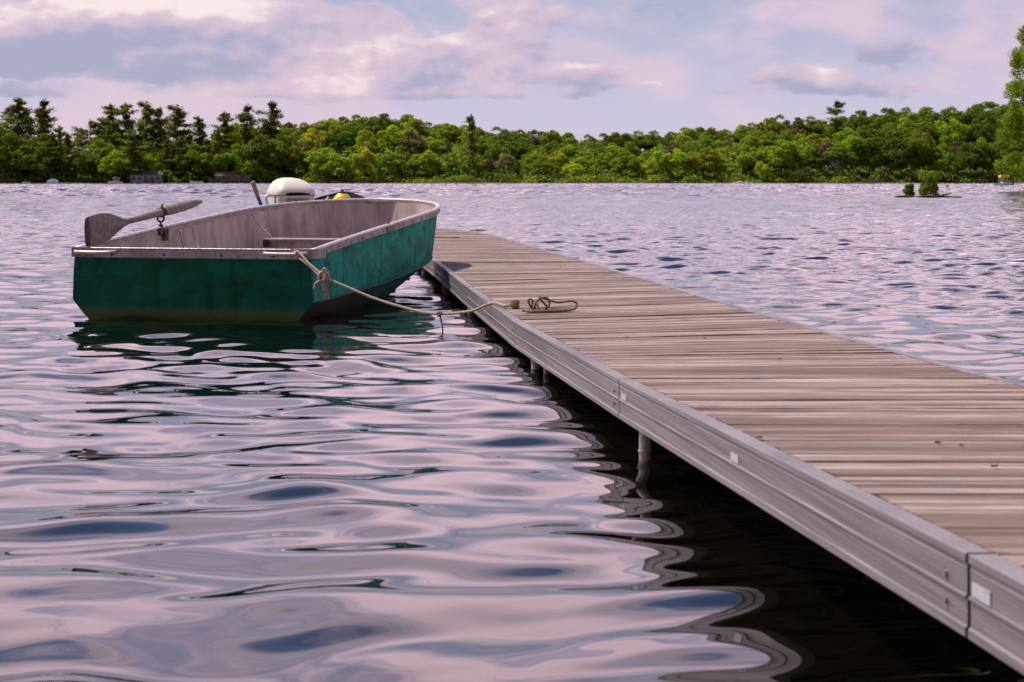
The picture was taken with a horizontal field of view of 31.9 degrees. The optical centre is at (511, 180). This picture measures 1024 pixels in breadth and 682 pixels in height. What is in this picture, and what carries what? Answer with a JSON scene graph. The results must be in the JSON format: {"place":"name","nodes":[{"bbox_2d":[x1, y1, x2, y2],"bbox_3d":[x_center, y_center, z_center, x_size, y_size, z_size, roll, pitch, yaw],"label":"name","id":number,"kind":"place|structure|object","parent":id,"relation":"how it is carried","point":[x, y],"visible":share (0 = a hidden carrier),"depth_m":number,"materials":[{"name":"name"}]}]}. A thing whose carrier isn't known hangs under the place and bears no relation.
{"place":"outdoors","nodes":[
{"label":"outdoors","id":0,"kind":"place"},
{"bbox_2d":[0,183,1023,681],"bbox_3d":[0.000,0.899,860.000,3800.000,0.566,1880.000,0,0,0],"label":"water","id":1,"kind":"structure","parent":0,"point":[374,491],"depth_m":5.50,"materials":[{"name":"grey liquid"}]},
{"bbox_2d":[71,198,440,320],"bbox_3d":[-1.640,0.567,13.655,1.721,0.836,4.154,0,0,13],"label":"green rowboat","id":2,"kind":"object","parent":1,"relation":"on","point":[243,264],"visible":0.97,"depth_m":11.88,"materials":[{"name":"teal paint"}]},
{"bbox_2d":[84,199,202,246],"bbox_3d":[-2.630,0.291,12.931,0.076,0.299,2.116,0,0,11],"label":"oar","id":3,"kind":"object","parent":2,"relation":"on","point":[100,228],"visible":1,"depth_m":12.31,"materials":[{"name":"grey wood"}]},
{"bbox_2d":[314,191,364,199],"bbox_3d":[-1.916,0.536,17.818,1.248,0.849,3.808,0,0,3],"label":"dark skiff","id":4,"kind":"object","parent":1,"relation":"on","point":[333,195],"visible":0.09,"depth_m":19.46,"materials":[{"name":"metal"}]},
{"bbox_2d":[251,178,314,204],"bbox_3d":[-2.030,0.585,15.710,0.544,1.230,0.406,0,0,-24],"label":"outboard motor","id":5,"kind":"object","parent":4,"relation":"attached to","point":[281,190],"visible":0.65,"depth_m":15.59,"materials":[{"name":"white plastic"}]},
{"bbox_2d":[422,228,1023,681],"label":"dock","id":6,"kind":"object","parent":1,"relation":"in","point":[848,460],"visible":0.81,"depth_m":5.07,"materials":[{"name":"wood"}]},
{"bbox_2d":[294,250,577,328],"bbox_3d":[-0.491,0.771,10.645,0.360,0.657,2.436,0,0,-42],"label":"mooring rope","id":7,"kind":"object","parent":6,"relation":"attached to","point":[323,277],"visible":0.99,"depth_m":10.79,"materials":[{"name":"beige fabric"}]},
{"bbox_2d":[0,0,1023,158],"label":"sky","id":8,"kind":"structure","parent":0,"point":[580,68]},
{"bbox_2d":[1,160,1023,182],"bbox_3d":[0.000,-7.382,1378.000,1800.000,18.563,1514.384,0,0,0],"label":"shore","id":9,"kind":"structure","parent":0,"point":[599,181],"depth_m":637.16,"materials":[{"name":"green plant"}]},
{"bbox_2d":[0,131,33,177],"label":"broadleaf tree","id":10,"kind":"object","parent":9,"relation":"on","point":[10,143],"visible":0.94,"depth_m":634.24,"materials":[{"name":"green plant"}]},
{"bbox_2d":[0,97,34,173],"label":"pine tree","id":11,"kind":"object","parent":9,"relation":"on","point":[16,109],"visible":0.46,"depth_m":653.77,"materials":[{"name":"green plant"}]},
{"bbox_2d":[16,132,65,179],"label":"broadleaf tree","id":12,"kind":"object","parent":9,"relation":"on","point":[38,152],"visible":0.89,"depth_m":634.50,"materials":[{"name":"green plant"}]},
{"bbox_2d":[20,98,76,178],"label":"pine tree","id":13,"kind":"object","parent":9,"relation":"on","point":[41,113],"visible":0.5,"depth_m":645.97,"materials":[{"name":"green plant"}]},
{"bbox_2d":[40,132,66,178],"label":"pine tree","id":14,"kind":"object","parent":9,"relation":"on","point":[53,164],"visible":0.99,"depth_m":637.11,"materials":[{"name":"green plant"}]},
{"bbox_2d":[55,133,77,180],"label":"spruce tree","id":15,"kind":"object","parent":9,"relation":"on","point":[67,152],"visible":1,"depth_m":635.51,"materials":[{"name":"green plant"}]},
{"bbox_2d":[67,150,102,178],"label":"broadleaf tree","id":16,"kind":"object","parent":9,"relation":"on","point":[82,160],"visible":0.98,"depth_m":633.90,"materials":[{"name":"green plant"}]},
{"bbox_2d":[70,119,102,174],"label":"pine tree","id":17,"kind":"object","parent":9,"relation":"on","point":[92,126],"visible":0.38,"depth_m":655.23,"materials":[{"name":"green plant"}]},
{"bbox_2d":[83,138,120,175],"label":"broadleaf tree","id":18,"kind":"object","parent":9,"relation":"on","point":[96,152],"visible":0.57,"depth_m":641.13,"materials":[{"name":"green plant"}]},
{"bbox_2d":[90,103,122,173],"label":"pine tree","id":19,"kind":"object","parent":9,"relation":"on","point":[111,111],"visible":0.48,"depth_m":653.38,"materials":[{"name":"green plant"}]},
{"bbox_2d":[88,123,135,150],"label":"broadleaf tree","id":20,"kind":"object","parent":9,"relation":"on","point":[115,134],"visible":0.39,"depth_m":650.33,"materials":[{"name":"green plant"}]},
{"bbox_2d":[96,151,131,178],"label":"broadleaf tree","id":21,"kind":"object","parent":9,"relation":"on","point":[113,160],"visible":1,"depth_m":631.75,"materials":[{"name":"green plant"}]},
{"bbox_2d":[104,102,146,152],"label":"pine tree","id":22,"kind":"object","parent":9,"relation":"on","point":[127,121],"visible":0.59,"depth_m":653.31,"materials":[{"name":"green plant"}]},
{"bbox_2d":[115,128,156,181],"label":"pine tree","id":23,"kind":"object","parent":9,"relation":"on","point":[131,135],"visible":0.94,"depth_m":636.00,"materials":[{"name":"green plant"}]},
{"bbox_2d":[129,171,164,182],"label":"cottage","id":24,"kind":"structure","parent":9,"relation":"on","point":[148,175],"depth_m":634.00,"materials":[{"name":"white"}]},
{"bbox_2d":[130,101,164,167],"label":"pine tree","id":25,"kind":"object","parent":9,"relation":"on","point":[147,111],"visible":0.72,"depth_m":647.11,"materials":[{"name":"green plant"}]},
{"bbox_2d":[136,146,177,170],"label":"broadleaf tree","id":26,"kind":"object","parent":9,"relation":"on","point":[157,162],"visible":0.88,"depth_m":639.87,"materials":[{"name":"green plant"}]},
{"bbox_2d":[146,106,174,171],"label":"pine tree","id":27,"kind":"object","parent":9,"relation":"on","point":[159,132],"visible":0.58,"depth_m":649.66,"materials":[{"name":"green plant"}]},
{"bbox_2d":[154,138,177,179],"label":"spruce tree","id":28,"kind":"object","parent":9,"relation":"on","point":[164,154],"visible":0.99,"depth_m":639.85,"materials":[{"name":"green plant"}]},
{"bbox_2d":[162,136,191,178],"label":"pine tree","id":29,"kind":"object","parent":9,"relation":"on","point":[180,147],"visible":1,"depth_m":637.88,"materials":[{"name":"green plant"}]},
{"bbox_2d":[162,104,198,176],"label":"pine tree","id":30,"kind":"object","parent":9,"relation":"on","point":[178,116],"visible":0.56,"depth_m":647.52,"materials":[{"name":"green plant"}]},
{"bbox_2d":[172,143,213,180],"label":"broadleaf tree","id":31,"kind":"object","parent":9,"relation":"on","point":[193,156],"visible":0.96,"depth_m":637.17,"materials":[{"name":"green plant"}]},
{"bbox_2d":[180,116,212,178],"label":"pine tree","id":32,"kind":"object","parent":9,"relation":"on","point":[199,130],"visible":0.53,"depth_m":650.04,"materials":[{"name":"green plant"}]},
{"bbox_2d":[209,127,227,178],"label":"spruce tree","id":33,"kind":"object","parent":9,"relation":"on","point":[218,137],"visible":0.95,"depth_m":638.11,"materials":[{"name":"green plant"}]},
{"bbox_2d":[206,111,240,170],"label":"pine tree","id":34,"kind":"object","parent":9,"relation":"on","point":[225,127],"visible":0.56,"depth_m":646.50,"materials":[{"name":"green plant"}]},
{"bbox_2d":[213,143,251,171],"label":"broadleaf tree","id":35,"kind":"object","parent":9,"relation":"on","point":[235,156],"visible":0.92,"depth_m":636.36,"materials":[{"name":"green plant"}]},
{"bbox_2d":[214,172,254,182],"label":"cottage","id":36,"kind":"structure","parent":9,"relation":"on","point":[238,178],"depth_m":634.00,"materials":[{"name":"grey"}]},
{"bbox_2d":[223,104,263,157],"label":"pine tree","id":37,"kind":"object","parent":9,"relation":"on","point":[245,117],"visible":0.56,"depth_m":653.26,"materials":[{"name":"green plant"}]},
{"bbox_2d":[232,154,263,174],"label":"broadleaf tree","id":38,"kind":"object","parent":9,"relation":"on","point":[242,168],"visible":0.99,"depth_m":634.58,"materials":[{"name":"green plant"}]},
{"bbox_2d":[243,135,286,180],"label":"broadleaf tree","id":39,"kind":"object","parent":9,"relation":"on","point":[254,149],"visible":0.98,"depth_m":636.68,"materials":[{"name":"green plant"}]},
{"bbox_2d":[241,100,315,178],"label":"pine tree","id":40,"kind":"object","parent":9,"relation":"on","point":[270,125],"visible":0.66,"depth_m":648.46,"materials":[{"name":"green plant"}]},
{"bbox_2d":[261,133,304,174],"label":"broadleaf tree","id":41,"kind":"object","parent":9,"relation":"on","point":[291,155],"visible":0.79,"depth_m":641.03,"materials":[{"name":"green plant"}]},
{"bbox_2d":[285,122,319,141],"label":"broadleaf tree","id":42,"kind":"object","parent":9,"relation":"on","point":[301,130],"visible":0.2,"depth_m":707.76,"materials":[{"name":"green plant"}]},
{"bbox_2d":[304,147,350,181],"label":"broadleaf tree","id":43,"kind":"object","parent":9,"relation":"on","point":[330,159],"visible":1,"depth_m":630.56,"materials":[{"name":"green plant"}]},
{"bbox_2d":[311,124,343,151],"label":"broadleaf tree","id":44,"kind":"object","parent":9,"relation":"on","point":[321,140],"visible":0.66,"depth_m":681.76,"materials":[{"name":"green plant"}]},
{"bbox_2d":[325,126,363,156],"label":"broadleaf tree","id":45,"kind":"object","parent":9,"relation":"on","point":[350,136],"visible":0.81,"depth_m":675.77,"materials":[{"name":"green plant"}]},
{"bbox_2d":[351,146,379,180],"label":"broadleaf tree","id":46,"kind":"object","parent":9,"relation":"on","point":[365,157],"visible":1,"depth_m":632.14,"materials":[{"name":"green plant"}]},
{"bbox_2d":[353,130,387,154],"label":"broadleaf tree","id":47,"kind":"object","parent":9,"relation":"on","point":[374,144],"visible":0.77,"depth_m":669.80,"materials":[{"name":"green plant"}]},
{"bbox_2d":[355,116,386,138],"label":"broadleaf tree","id":48,"kind":"object","parent":9,"relation":"on","point":[375,124],"visible":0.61,"depth_m":702.01,"materials":[{"name":"green plant"}]},
{"bbox_2d":[373,150,408,172],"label":"broadleaf tree","id":49,"kind":"object","parent":9,"relation":"on","point":[386,160],"visible":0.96,"depth_m":637.66,"materials":[{"name":"green plant"}]},
{"bbox_2d":[386,122,425,154],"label":"broadleaf tree","id":50,"kind":"object","parent":9,"relation":"on","point":[393,130],"visible":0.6,"depth_m":683.60,"materials":[{"name":"green plant"}]},
{"bbox_2d":[401,129,428,155],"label":"broadleaf tree","id":51,"kind":"object","parent":9,"relation":"on","point":[415,143],"visible":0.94,"depth_m":676.79,"materials":[{"name":"green plant"}]},
{"bbox_2d":[400,117,430,140],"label":"broadleaf tree","id":52,"kind":"object","parent":9,"relation":"on","point":[418,126],"visible":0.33,"depth_m":706.34,"materials":[{"name":"green plant"}]},
{"bbox_2d":[408,150,443,176],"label":"broadleaf tree","id":53,"kind":"object","parent":9,"relation":"on","point":[425,158],"visible":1,"depth_m":641.34,"materials":[{"name":"green plant"}]},
{"bbox_2d":[419,136,447,156],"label":"broadleaf tree","id":54,"kind":"object","parent":9,"relation":"on","point":[433,146],"visible":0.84,"depth_m":680.27,"materials":[{"name":"green plant"}]},
{"bbox_2d":[427,123,458,145],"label":"broadleaf tree","id":55,"kind":"object","parent":9,"relation":"on","point":[445,135],"visible":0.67,"depth_m":706.93,"materials":[{"name":"green plant"}]},
{"bbox_2d":[454,114,486,177],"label":"spruce tree","id":56,"kind":"object","parent":9,"relation":"on","point":[470,133],"visible":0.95,"depth_m":639.25,"materials":[{"name":"green plant"}]},
{"bbox_2d":[481,127,512,151],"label":"broadleaf tree","id":57,"kind":"object","parent":9,"relation":"on","point":[505,134],"visible":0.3,"depth_m":705.09,"materials":[{"name":"green plant"}]},
{"bbox_2d":[480,139,518,162],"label":"broadleaf tree","id":58,"kind":"object","parent":9,"relation":"on","point":[494,150],"visible":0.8,"depth_m":674.31,"materials":[{"name":"green plant"}]},
{"bbox_2d":[493,154,515,179],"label":"broadleaf tree","id":59,"kind":"object","parent":9,"relation":"on","point":[507,160],"visible":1,"depth_m":639.12,"materials":[{"name":"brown plant"}]},
{"bbox_2d":[0,161,1023,182],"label":"undergrowth","id":60,"kind":"object","parent":9,"relation":"on","point":[974,177],"visible":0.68,"depth_m":638.81,"materials":[{"name":"green plant"}]},
{"bbox_2d":[510,137,539,162],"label":"broadleaf tree","id":61,"kind":"object","parent":9,"relation":"on","point":[522,145],"visible":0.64,"depth_m":680.71,"materials":[{"name":"green plant"}]},
{"bbox_2d":[526,155,559,174],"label":"broadleaf tree","id":62,"kind":"object","parent":9,"relation":"on","point":[544,165],"visible":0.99,"depth_m":639.08,"materials":[{"name":"green plant"}]},
{"bbox_2d":[538,129,568,150],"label":"broadleaf tree","id":63,"kind":"object","parent":9,"relation":"on","point":[551,135],"visible":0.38,"depth_m":704.22,"materials":[{"name":"green plant"}]},
{"bbox_2d":[546,151,570,174],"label":"broadleaf tree","id":64,"kind":"object","parent":9,"relation":"on","point":[560,158],"visible":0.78,"depth_m":649.10,"materials":[{"name":"green plant"}]},
{"bbox_2d":[303,174,853,182],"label":"shore scrub","id":65,"kind":"object","parent":9,"relation":"on","point":[604,180],"visible":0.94,"depth_m":633.48,"materials":[{"name":"green plant"}]},
{"bbox_2d":[566,141,608,158],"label":"broadleaf tree","id":66,"kind":"object","parent":9,"relation":"on","point":[600,148],"visible":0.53,"depth_m":675.08,"materials":[{"name":"green plant"}]},
{"bbox_2d":[608,132,642,149],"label":"broadleaf tree","id":67,"kind":"object","parent":9,"relation":"on","point":[624,138],"visible":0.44,"depth_m":703.64,"materials":[{"name":"green plant"}]},
{"bbox_2d":[609,151,644,175],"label":"broadleaf tree","id":68,"kind":"object","parent":9,"relation":"on","point":[625,161],"visible":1,"depth_m":642.68,"materials":[{"name":"green plant"}]},
{"bbox_2d":[284,129,1017,175],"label":"hillside thicket","id":69,"kind":"object","parent":9,"relation":"on","point":[458,150],"visible":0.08,"depth_m":669.81,"materials":[{"name":"green plant"}]},
{"bbox_2d":[641,130,676,151],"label":"broadleaf tree","id":70,"kind":"object","parent":9,"relation":"on","point":[657,139],"visible":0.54,"depth_m":707.97,"materials":[{"name":"green plant"}]},
{"bbox_2d":[645,151,674,180],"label":"broadleaf tree","id":71,"kind":"object","parent":9,"relation":"on","point":[659,157],"visible":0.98,"depth_m":637.27,"materials":[{"name":"green plant"}]},
{"bbox_2d":[660,148,692,176],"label":"broadleaf tree","id":72,"kind":"object","parent":9,"relation":"on","point":[678,158],"visible":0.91,"depth_m":638.83,"materials":[{"name":"green plant"}]},
{"bbox_2d":[680,132,722,155],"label":"broadleaf tree","id":73,"kind":"object","parent":9,"relation":"on","point":[701,143],"visible":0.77,"depth_m":674.80,"materials":[{"name":"green plant"}]},
{"bbox_2d":[684,148,720,176],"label":"broadleaf tree","id":74,"kind":"object","parent":9,"relation":"on","point":[695,161],"visible":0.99,"depth_m":637.76,"materials":[{"name":"green plant"}]},
{"bbox_2d":[696,127,731,146],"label":"broadleaf tree","id":75,"kind":"object","parent":9,"relation":"on","point":[712,134],"visible":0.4,"depth_m":710.59,"materials":[{"name":"green plant"}]},
{"bbox_2d":[736,147,765,174],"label":"broadleaf tree","id":76,"kind":"object","parent":9,"relation":"on","point":[746,159],"visible":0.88,"depth_m":643.40,"materials":[{"name":"green plant"}]},
{"bbox_2d":[738,130,770,150],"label":"broadleaf tree","id":77,"kind":"object","parent":9,"relation":"on","point":[758,140],"visible":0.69,"depth_m":676.37,"materials":[{"name":"green plant"}]},
{"bbox_2d":[746,118,785,138],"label":"broadleaf tree","id":78,"kind":"object","parent":9,"relation":"on","point":[775,127],"visible":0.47,"depth_m":703.60,"materials":[{"name":"green plant"}]},
{"bbox_2d":[754,140,804,176],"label":"broadleaf tree","id":79,"kind":"object","parent":9,"relation":"on","point":[771,155],"visible":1,"depth_m":637.52,"materials":[{"name":"green plant"}]},
{"bbox_2d":[773,141,816,174],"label":"broadleaf tree","id":80,"kind":"object","parent":9,"relation":"on","point":[803,154],"visible":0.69,"depth_m":640.35,"materials":[{"name":"green plant"}]},
{"bbox_2d":[802,115,824,134],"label":"broadleaf tree","id":81,"kind":"object","parent":9,"relation":"on","point":[813,125],"visible":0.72,"depth_m":711.75,"materials":[{"name":"green plant"}]},
{"bbox_2d":[817,101,852,140],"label":"pine tree","id":82,"kind":"object","parent":9,"relation":"on","point":[836,122],"visible":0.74,"depth_m":699.18,"materials":[{"name":"green plant"}]},
{"bbox_2d":[822,142,863,177],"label":"broadleaf tree","id":83,"kind":"object","parent":9,"relation":"on","point":[849,156],"visible":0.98,"depth_m":639.63,"materials":[{"name":"green plant"}]},
{"bbox_2d":[835,134,871,167],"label":"broadleaf tree","id":84,"kind":"object","parent":9,"relation":"on","point":[851,140],"visible":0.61,"depth_m":643.49,"materials":[{"name":"green plant"}]},
{"bbox_2d":[846,110,885,130],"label":"broadleaf tree","id":85,"kind":"object","parent":9,"relation":"on","point":[862,119],"visible":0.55,"depth_m":706.16,"materials":[{"name":"green plant"}]},
{"bbox_2d":[853,130,889,174],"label":"broadleaf tree","id":86,"kind":"object","parent":9,"relation":"on","point":[868,141],"visible":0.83,"depth_m":642.16,"materials":[{"name":"green plant"}]},
{"bbox_2d":[858,123,899,140],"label":"broadleaf tree","id":87,"kind":"object","parent":9,"relation":"on","point":[874,130],"visible":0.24,"depth_m":671.89,"materials":[{"name":"green plant"}]},
{"bbox_2d":[864,139,905,174],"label":"broadleaf tree","id":88,"kind":"object","parent":9,"relation":"on","point":[891,165],"visible":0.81,"depth_m":640.61,"materials":[{"name":"green plant"}]},
{"bbox_2d":[856,169,920,181],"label":"bushes","id":89,"kind":"object","parent":9,"relation":"on","point":[888,177],"visible":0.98,"depth_m":635.31,"materials":[{"name":"green plant"}]},
{"bbox_2d":[878,131,926,177],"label":"broadleaf tree","id":90,"kind":"object","parent":9,"relation":"on","point":[895,143],"visible":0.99,"depth_m":639.44,"materials":[{"name":"green plant"}]},
{"bbox_2d":[899,129,935,168],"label":"broadleaf tree","id":91,"kind":"object","parent":9,"relation":"on","point":[926,140],"visible":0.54,"depth_m":641.91,"materials":[{"name":"green plant"}]},
{"bbox_2d":[902,117,944,146],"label":"broadleaf tree","id":92,"kind":"object","parent":9,"relation":"on","point":[923,125],"visible":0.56,"depth_m":677.09,"materials":[{"name":"green plant"}]},
{"bbox_2d":[906,106,942,129],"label":"broadleaf tree","id":93,"kind":"object","parent":9,"relation":"on","point":[921,113],"visible":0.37,"depth_m":703.56,"materials":[{"name":"green plant"}]},
{"bbox_2d":[923,144,959,178],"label":"broadleaf tree","id":94,"kind":"object","parent":9,"relation":"on","point":[943,162],"visible":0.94,"depth_m":640.50,"materials":[{"name":"green plant"}]},
{"bbox_2d":[936,118,971,148],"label":"broadleaf tree","id":95,"kind":"object","parent":9,"relation":"on","point":[951,135],"visible":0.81,"depth_m":669.14,"materials":[{"name":"green plant"}]},
{"bbox_2d":[951,141,990,178],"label":"broadleaf tree","id":96,"kind":"object","parent":9,"relation":"on","point":[966,151],"visible":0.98,"depth_m":639.80,"materials":[{"name":"green plant"}]},
{"bbox_2d":[957,103,995,128],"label":"broadleaf tree","id":97,"kind":"object","parent":9,"relation":"on","point":[975,112],"visible":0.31,"depth_m":701.21,"materials":[{"name":"green plant"}]},
{"bbox_2d":[959,123,993,144],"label":"broadleaf tree","id":98,"kind":"object","parent":9,"relation":"on","point":[975,134],"visible":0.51,"depth_m":669.19,"materials":[{"name":"green plant"}]},
{"bbox_2d":[967,137,1000,176],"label":"broadleaf tree","id":99,"kind":"object","parent":9,"relation":"on","point":[983,144],"visible":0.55,"depth_m":643.47,"materials":[{"name":"green plant"}]},
{"bbox_2d":[968,110,1002,142],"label":"broadleaf tree","id":100,"kind":"object","parent":9,"relation":"on","point":[992,127],"visible":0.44,"depth_m":676.73,"materials":[{"name":"green plant"}]},
{"bbox_2d":[993,137,1023,176],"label":"broadleaf tree","id":101,"kind":"object","parent":9,"relation":"on","point":[1006,148],"visible":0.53,"depth_m":641.34,"materials":[{"name":"green plant"}]},
{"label":"islet","id":102,"kind":"structure","parent":0,"visible":0},
{"bbox_2d":[917,170,939,195],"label":"shrub","id":103,"kind":"object","parent":102,"relation":"on","point":[928,185],"visible":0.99,"depth_m":96.73,"materials":[{"name":"green plant"}]},
{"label":"near bank","id":104,"kind":"structure","parent":0,"visible":0},
{"bbox_2d":[994,25,1023,181],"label":"willow tree","id":105,"kind":"object","parent":104,"relation":"on","point":[1012,124],"visible":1,"depth_m":150.01,"materials":[{"name":"green plant"}]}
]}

